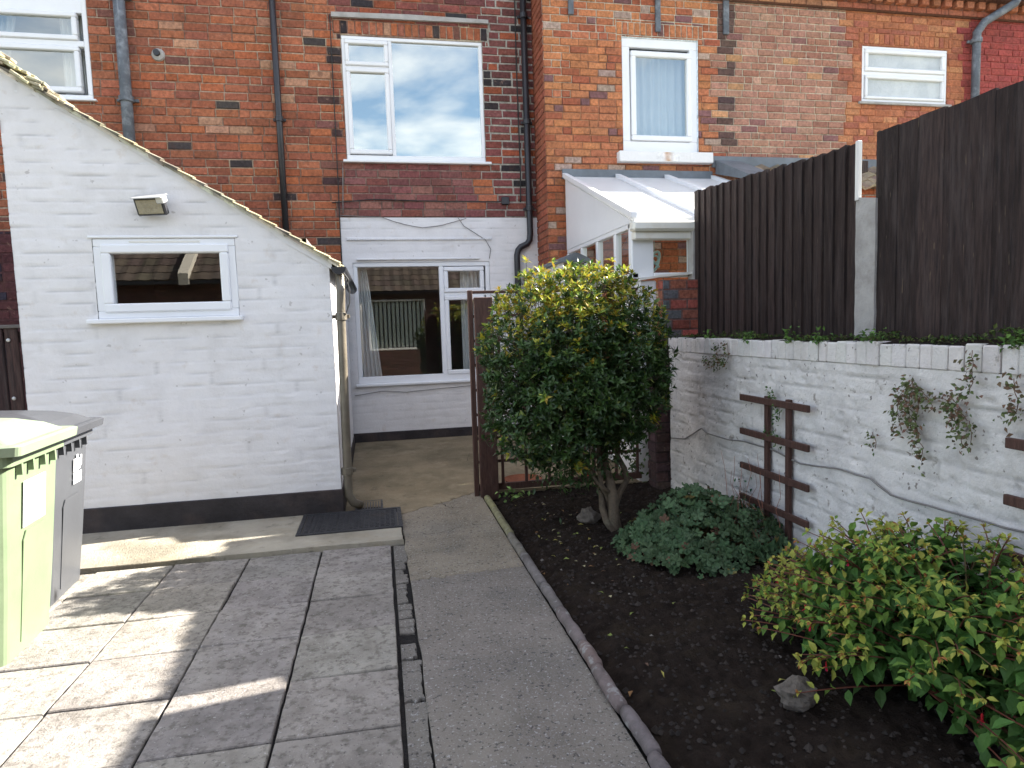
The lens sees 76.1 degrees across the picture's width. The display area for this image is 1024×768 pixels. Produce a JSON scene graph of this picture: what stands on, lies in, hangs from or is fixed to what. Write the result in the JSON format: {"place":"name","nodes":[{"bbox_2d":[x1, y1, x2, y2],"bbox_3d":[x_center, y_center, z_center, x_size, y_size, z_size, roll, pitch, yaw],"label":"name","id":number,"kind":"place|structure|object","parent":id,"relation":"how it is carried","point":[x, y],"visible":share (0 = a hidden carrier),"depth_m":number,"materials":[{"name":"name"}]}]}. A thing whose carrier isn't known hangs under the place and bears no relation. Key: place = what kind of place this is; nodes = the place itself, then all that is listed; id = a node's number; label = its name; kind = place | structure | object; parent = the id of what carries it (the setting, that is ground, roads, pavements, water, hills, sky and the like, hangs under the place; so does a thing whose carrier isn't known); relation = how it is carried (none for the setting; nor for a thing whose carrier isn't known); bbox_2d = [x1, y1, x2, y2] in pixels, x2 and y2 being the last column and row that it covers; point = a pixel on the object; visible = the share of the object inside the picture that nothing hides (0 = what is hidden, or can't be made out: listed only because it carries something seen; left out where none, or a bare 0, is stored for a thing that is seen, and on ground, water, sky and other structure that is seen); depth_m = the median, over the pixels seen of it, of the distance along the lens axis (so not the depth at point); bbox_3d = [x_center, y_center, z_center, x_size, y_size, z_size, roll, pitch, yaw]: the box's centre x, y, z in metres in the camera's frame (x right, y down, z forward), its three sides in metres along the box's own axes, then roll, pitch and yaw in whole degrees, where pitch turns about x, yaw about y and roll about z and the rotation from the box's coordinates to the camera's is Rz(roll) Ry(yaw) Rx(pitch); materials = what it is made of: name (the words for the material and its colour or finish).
{"place":"outdoors","nodes":[
{"label":"outdoors","id":0,"kind":"place"},
{"bbox_2d":[0,545,403,767],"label":"paving","id":1,"kind":"structure","parent":0,"point":[95,669],"depth_m":2.75,"materials":[{"name":"grey stone"}]},
{"bbox_2d":[0,418,77,666],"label":"wheelie bin","id":2,"kind":"object","parent":1,"relation":"on","point":[28,455],"visible":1,"depth_m":2.95,"materials":[{"name":"green plastic"}]},
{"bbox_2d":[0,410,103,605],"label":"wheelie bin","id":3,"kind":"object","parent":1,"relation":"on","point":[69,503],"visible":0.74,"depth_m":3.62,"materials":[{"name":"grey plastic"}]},
{"bbox_2d":[15,502,650,767],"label":"paving bed","id":4,"kind":"object","parent":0,"point":[405,639],"depth_m":2.83,"materials":[{"name":"grey concrete"}]},
{"bbox_2d":[80,515,403,574],"bbox_3d":[-2.610,1.116,4.377,3.700,0.060,0.819,-3,5,-11],"label":"kerb strip","id":5,"kind":"object","parent":4,"relation":"on","point":[164,546],"visible":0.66,"depth_m":4.36,"materials":[{"name":"concrete"}]},
{"bbox_2d":[295,507,402,536],"bbox_3d":[-1.173,1.015,4.787,0.725,0.042,0.520,-3,5,-11],"label":"doormat","id":6,"kind":"object","parent":4,"relation":"on","point":[348,521],"visible":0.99,"depth_m":4.75,"materials":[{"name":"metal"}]},
{"bbox_2d":[393,545,432,767],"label":"mortar strip","id":7,"kind":"object","parent":4,"relation":"on","point":[418,743],"visible":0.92,"depth_m":2.60,"materials":[{"name":"concrete"}]},
{"bbox_2d":[345,432,642,513],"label":"yard","id":8,"kind":"structure","parent":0,"point":[417,475],"depth_m":6.24,"materials":[{"name":"concrete"}]},
{"bbox_2d":[355,499,382,509],"bbox_3d":[-1.146,0.976,5.255,0.215,0.016,0.270,-3,5,-11],"label":"gully grate","id":9,"kind":"object","parent":8,"relation":"on","point":[370,507],"visible":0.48,"depth_m":5.21,"materials":[{"name":"metal"}]},
{"bbox_2d":[525,253,590,451],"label":"garden wall","id":10,"kind":"structure","parent":8,"relation":"on","point":[562,261],"depth_m":6.34,"materials":[{"name":"white paint"}]},
{"bbox_2d":[562,173,730,481],"bbox_3d":[1.733,-0.792,6.689,1.870,3.105,2.068,-3,5,-11],"label":"conservatory","id":11,"kind":"object","parent":8,"relation":"on","point":[644,213],"visible":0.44,"depth_m":6.16,"materials":[{"name":"white paint"}]},
{"bbox_2d":[592,283,620,460],"bbox_3d":[0.962,-0.115,6.577,0.060,1.725,0.756,-3,5,-11],"label":"door","id":12,"kind":"structure","parent":11,"relation":"in","point":[610,456],"depth_m":6.57,"materials":[{"name":"white plastic"}]},
{"bbox_2d":[653,241,660,271],"bbox_3d":[1.238,-1.123,5.722,0.134,0.296,0.024,-3,5,-11],"label":"window ornament","id":13,"kind":"object","parent":11,"relation":"attached to","point":[656,263],"depth_m":5.72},
{"bbox_2d":[505,474,541,481],"bbox_3d":[0.096,0.858,5.843,0.350,0.035,0.350,-3,5,-11],"label":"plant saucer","id":14,"kind":"object","parent":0,"point":[515,477],"visible":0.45,"depth_m":5.94,"materials":[{"name":"ceramic"}]},
{"bbox_2d":[402,493,649,767],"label":"path","id":15,"kind":"structure","parent":0,"point":[509,680],"depth_m":2.74,"materials":[{"name":"concrete"}]},
{"bbox_2d":[493,480,1008,767],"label":"soil bed","id":16,"kind":"object","parent":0,"point":[897,714],"visible":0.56,"depth_m":2.64,"materials":[{"name":"brown soil"}]},
{"bbox_2d":[484,495,496,510],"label":"path edging","id":17,"kind":"object","parent":16,"relation":"on","point":[489,501],"visible":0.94,"depth_m":5.15,"materials":[{"name":"stone"}]},
{"bbox_2d":[491,507,513,534],"bbox_3d":[-0.070,0.982,4.677,0.055,0.054,0.643,-3,5,-11],"label":"path edging","id":18,"kind":"object","parent":16,"relation":"on","point":[502,522],"visible":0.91,"depth_m":4.64,"materials":[{"name":"stone"}]},
{"bbox_2d":[495,486,529,502],"bbox_3d":[0.020,0.891,5.208,0.317,0.150,0.141,-2,5,3],"label":"seedling","id":19,"kind":"object","parent":16,"relation":"on","point":[515,496],"visible":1,"depth_m":5.21,"materials":[{"name":"green plant"}]},
{"bbox_2d":[507,532,525,556],"bbox_3d":[0.030,1.024,4.164,0.058,0.056,0.393,-3,5,-11],"label":"path edging","id":20,"kind":"object","parent":16,"relation":"on","point":[516,544],"visible":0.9,"depth_m":4.13,"materials":[{"name":"stone"}]},
{"bbox_2d":[520,552,546,587],"bbox_3d":[0.119,1.058,3.735,0.056,0.057,0.473,-3,5,-11],"label":"path edging","id":21,"kind":"object","parent":16,"relation":"on","point":[533,570],"visible":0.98,"depth_m":3.70,"materials":[{"name":"stone"}]},
{"bbox_2d":[540,582,563,611],"bbox_3d":[0.202,1.090,3.344,0.056,0.056,0.313,-3,5,-11],"label":"path edging","id":22,"kind":"object","parent":16,"relation":"on","point":[549,594],"visible":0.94,"depth_m":3.33,"materials":[{"name":"stone"}]},
{"bbox_2d":[467,287,641,500],"bbox_3d":[0.393,0.068,5.496,1.478,1.725,0.097,-3,5,-11],"label":"trellis screen","id":23,"kind":"object","parent":16,"relation":"on","point":[490,485],"visible":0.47,"depth_m":5.37,"materials":[{"name":"brown wood"}]},
{"bbox_2d":[556,606,585,645],"bbox_3d":[0.271,1.116,3.012,0.062,0.061,0.353,-3,5,-11],"label":"path edging","id":24,"kind":"object","parent":16,"relation":"on","point":[573,630],"visible":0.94,"depth_m":2.98,"materials":[{"name":"stone"}]},
{"bbox_2d":[470,254,680,531],"bbox_3d":[0.446,0.080,4.497,1.479,1.920,1.082,-3,5,-11],"label":"shrub","id":25,"kind":"object","parent":16,"relation":"on","point":[595,398],"visible":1,"depth_m":4.21,"materials":[{"name":"green plant"}]},
{"bbox_2d":[576,506,600,523],"bbox_3d":[0.540,0.945,4.649,0.147,0.146,0.137,-7,7,-44],"label":"rock","id":26,"kind":"object","parent":16,"relation":"on","point":[587,515],"visible":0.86,"depth_m":4.61,"materials":[{"name":"stone"}]},
{"bbox_2d":[577,640,602,668],"bbox_3d":[0.328,1.138,2.739,0.060,0.060,0.193,-3,5,-11],"label":"path edging","id":27,"kind":"object","parent":16,"relation":"on","point":[589,654],"visible":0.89,"depth_m":2.72,"materials":[{"name":"stone"}]},
{"bbox_2d":[591,663,627,713],"bbox_3d":[0.369,1.159,2.493,0.058,0.058,0.293,-3,5,-11],"label":"path edging","id":28,"kind":"object","parent":16,"relation":"on","point":[615,698],"visible":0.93,"depth_m":2.46,"materials":[{"name":"stone"}]},
{"bbox_2d":[628,452,648,474],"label":"fern","id":29,"kind":"object","parent":16,"relation":"on","point":[634,463],"visible":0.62,"depth_m":5.76,"materials":[{"name":"green plant"}]},
{"bbox_2d":[620,705,661,756],"bbox_3d":[0.435,1.180,2.222,0.058,0.057,0.252,-3,5,-11],"label":"path edging","id":30,"kind":"object","parent":16,"relation":"on","point":[640,731],"visible":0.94,"depth_m":2.20,"materials":[{"name":"stone"}]},
{"bbox_2d":[515,503,785,695],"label":"fallen leaves","id":31,"kind":"object","parent":16,"relation":"on","point":[629,692],"visible":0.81,"depth_m":3.76,"materials":[{"name":"yellow plant"}]},
{"bbox_2d":[647,751,670,767],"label":"path edging","id":32,"kind":"object","parent":16,"relation":"on","point":[655,759],"visible":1,"depth_m":2.04,"materials":[{"name":"concrete"}]},
{"bbox_2d":[610,452,800,578],"bbox_3d":[1.113,0.714,4.013,1.019,0.615,1.026,-3,5,-11],"label":"geranium clump","id":33,"kind":"object","parent":16,"relation":"on","point":[696,529],"visible":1,"depth_m":3.79,"materials":[{"name":"green plant"}]},
{"bbox_2d":[734,477,754,505],"bbox_3d":[1.495,0.717,4.227,0.107,0.244,0.219,-3,5,-11],"label":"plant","id":34,"kind":"object","parent":33,"relation":"on","point":[743,493],"visible":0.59,"depth_m":4.22,"materials":[{"name":"green plant"}]},
{"bbox_2d":[773,675,816,711],"bbox_3d":[1.044,1.127,2.382,0.160,0.125,0.106,-3,5,-11],"label":"rock","id":35,"kind":"object","parent":16,"relation":"on","point":[786,689],"visible":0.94,"depth_m":2.35,"materials":[{"name":"stone"}]},
{"bbox_2d":[741,508,1023,767],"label":"fuchsia bush","id":36,"kind":"object","parent":16,"relation":"on","point":[918,622],"visible":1,"depth_m":2.34,"materials":[{"name":"green plant"}]},
{"label":"ground","id":37,"kind":"structure","parent":0,"visible":0},
{"bbox_2d":[0,231,26,409],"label":"boundary wall","id":38,"kind":"structure","parent":37,"relation":"on","point":[9,313],"depth_m":5.60,"materials":[{"name":"brick"}]},
{"bbox_2d":[0,51,363,533],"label":"outbuilding","id":39,"kind":"structure","parent":37,"relation":"on","point":[201,373],"depth_m":4.73,"materials":[{"name":"white paint"}]},
{"bbox_2d":[0,324,27,410],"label":"side gate","id":40,"kind":"structure","parent":39,"relation":"attached to","point":[10,338],"depth_m":4.72,"materials":[{"name":"wood"}]},
{"bbox_2d":[130,194,168,215],"bbox_3d":[-2.501,-1.246,4.550,0.217,0.146,0.162,-2,5,3],"label":"floodlight","id":41,"kind":"object","parent":39,"relation":"attached to","point":[150,204],"visible":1,"depth_m":4.52,"materials":[{"name":"white plastic"}]},
{"bbox_2d":[86,235,243,323],"bbox_3d":[-2.482,-0.750,4.692,1.025,0.613,0.145,-3,5,-11],"label":"window","id":42,"kind":"structure","parent":39,"relation":"in","point":[110,312],"depth_m":4.66,"materials":[{"name":"white plastic"}]},
{"bbox_2d":[0,0,538,443],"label":"terraced house","id":43,"kind":"structure","parent":37,"relation":"on","point":[389,145],"depth_m":7.46,"materials":[{"name":"brick"}]},
{"bbox_2d":[0,16,15,56],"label":"curtain","id":44,"kind":"object","parent":43,"relation":"hanging from","point":[7,23],"visible":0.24,"depth_m":6.78,"materials":[{"name":"white fabric"}]},
{"bbox_2d":[0,0,97,101],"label":"window","id":45,"kind":"structure","parent":43,"relation":"in","point":[57,9],"depth_m":6.74,"materials":[{"name":"white plastic"}]},
{"bbox_2d":[59,15,87,94],"bbox_3d":[-4.618,-3.569,6.918,0.260,1.200,0.051,-3,5,-11],"label":"curtain","id":46,"kind":"object","parent":43,"relation":"hanging from","point":[68,62],"visible":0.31,"depth_m":6.92,"materials":[{"name":"white fabric"}]},
{"bbox_2d":[357,268,381,376],"bbox_3d":[-1.686,-0.707,7.747,0.250,1.370,0.039,-3,5,-11],"label":"curtain","id":47,"kind":"object","parent":43,"relation":"hanging from","point":[371,364],"visible":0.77,"depth_m":7.75,"materials":[{"name":"white fabric"}]},
{"bbox_2d":[341,35,491,165],"bbox_3d":[-1.101,-3.234,7.516,1.690,1.395,0.150,-3,5,-11],"label":"window","id":48,"kind":"structure","parent":43,"relation":"in","point":[413,101],"depth_m":7.52,"materials":[{"name":"white plastic"}]},
{"bbox_2d":[353,261,489,386],"bbox_3d":[-1.026,-0.718,7.739,1.660,1.430,0.140,-3,5,-11],"label":"window","id":49,"kind":"structure","parent":43,"relation":"in","point":[447,375],"depth_m":7.75,"materials":[{"name":"white plastic"}]},
{"bbox_2d":[459,266,484,368],"bbox_3d":[-0.438,-0.769,7.999,0.360,1.370,0.046,-3,5,-11],"label":"curtain","id":50,"kind":"object","parent":43,"relation":"hanging from","point":[469,279],"visible":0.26,"depth_m":7.97,"materials":[{"name":"white fabric"}]},
{"bbox_2d":[647,279,697,489],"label":"brick pier","id":51,"kind":"structure","parent":37,"relation":"on","point":[679,299],"depth_m":5.51,"materials":[{"name":"brick"}]},
{"bbox_2d":[688,231,694,278],"bbox_3d":[1.591,-0.865,5.647,0.114,0.940,0.105,-3,5,-11],"label":"fence post","id":52,"kind":"object","parent":51,"relation":"on","point":[691,254],"visible":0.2,"depth_m":5.59,"materials":[{"name":"concrete"}]},
{"bbox_2d":[497,0,1023,333],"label":"terraced house","id":53,"kind":"structure","parent":37,"relation":"on","point":[769,83],"depth_m":7.75,"materials":[{"name":"brick"}]},
{"bbox_2d":[629,51,685,135],"bbox_3d":[1.705,-3.330,7.729,0.860,1.140,0.031,-3,5,-11],"label":"curtain","id":54,"kind":"object","parent":53,"relation":"hanging from","point":[660,97],"visible":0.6,"depth_m":7.74,"materials":[{"name":"white fabric"}]},
{"bbox_2d":[617,38,712,164],"bbox_3d":[1.751,-3.265,7.569,1.160,1.405,0.180,-3,5,-11],"label":"window","id":55,"kind":"structure","parent":53,"relation":"in","point":[643,149],"depth_m":7.57,"materials":[{"name":"white plastic"}]},
{"bbox_2d":[858,46,951,106],"bbox_3d":[4.905,-3.835,8.199,1.340,0.700,0.120,-3,5,-11],"label":"window","id":56,"kind":"structure","parent":53,"relation":"in","point":[890,76],"depth_m":8.18,"materials":[{"name":"white plastic"}]},
{"bbox_2d":[715,160,875,197],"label":"tiled outbuilding","id":57,"kind":"structure","parent":37,"relation":"on","point":[737,169],"depth_m":7.60,"materials":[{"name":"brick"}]},
{"bbox_2d":[668,335,1023,596],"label":"boundary wall","id":58,"kind":"structure","parent":37,"relation":"on","point":[841,388],"depth_m":3.33,"materials":[{"name":"paint"}]},
{"bbox_2d":[701,341,729,371],"bbox_3d":[1.417,-0.193,4.588,0.056,0.222,0.384,-3,5,-11],"label":"wall creeper","id":59,"kind":"object","parent":58,"relation":"attached to","point":[713,361],"depth_m":4.57,"materials":[{"name":"green plant"}]},
{"bbox_2d":[740,394,809,550],"bbox_3d":[1.591,0.533,3.978,0.048,0.907,0.694,-3,5,-11],"label":"wall trellis","id":60,"kind":"object","parent":58,"relation":"attached to","point":[789,444],"depth_m":3.88,"materials":[{"name":"brown wood"}]},
{"bbox_2d":[762,386,781,448],"bbox_3d":[1.567,0.199,3.950,0.051,0.368,0.193,-3,5,-11],"label":"wall creeper","id":61,"kind":"object","parent":60,"relation":"attached to","point":[777,417],"depth_m":3.93,"materials":[{"name":"green plant"}]},
{"bbox_2d":[694,140,867,336],"bbox_3d":[1.768,-0.938,4.623,0.080,1.222,1.971,-3,5,-11],"label":"timber fence","id":62,"kind":"object","parent":58,"relation":"on","point":[774,251],"visible":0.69,"depth_m":4.36,"materials":[{"name":"brown wood"}]},
{"bbox_2d":[673,323,1023,352],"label":"weeds","id":63,"kind":"object","parent":58,"relation":"on","point":[1010,337],"visible":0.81,"depth_m":3.20,"materials":[{"name":"green plant"}]},
{"bbox_2d":[854,198,877,336],"bbox_3d":[2.006,-0.643,3.635,0.112,0.798,0.154,-3,5,-11],"label":"fence post","id":64,"kind":"object","parent":58,"relation":"on","point":[866,235],"visible":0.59,"depth_m":3.61,"materials":[{"name":"concrete"}]},
{"bbox_2d":[861,430,878,456],"bbox_3d":[1.730,0.283,3.160,0.050,0.120,0.102,-2,5,-5],"label":"wall creeper","id":65,"kind":"object","parent":58,"relation":"attached to","point":[872,436],"depth_m":3.15,"materials":[{"name":"green plant"}]},
{"bbox_2d":[883,340,982,476],"bbox_3d":[1.791,0.110,2.797,0.059,0.606,0.499,-3,5,-11],"label":"wall creeper","id":66,"kind":"object","parent":58,"relation":"attached to","point":[944,408],"depth_m":2.83,"materials":[{"name":"green plant"}]},
{"bbox_2d":[876,77,1023,338],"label":"timber fence","id":67,"kind":"object","parent":58,"relation":"on","point":[950,197],"visible":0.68,"depth_m":3.07,"materials":[{"name":"brown wood"}]},
{"bbox_2d":[992,367,1023,436],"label":"wall creeper","id":68,"kind":"object","parent":58,"relation":"attached to","point":[1010,408],"depth_m":2.44,"materials":[{"name":"green plant"}]},
{"bbox_2d":[1002,437,1023,565],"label":"wall trellis","id":69,"kind":"object","parent":58,"relation":"attached to","point":[1009,499],"depth_m":2.43,"materials":[{"name":"brown wood"}]}
]}

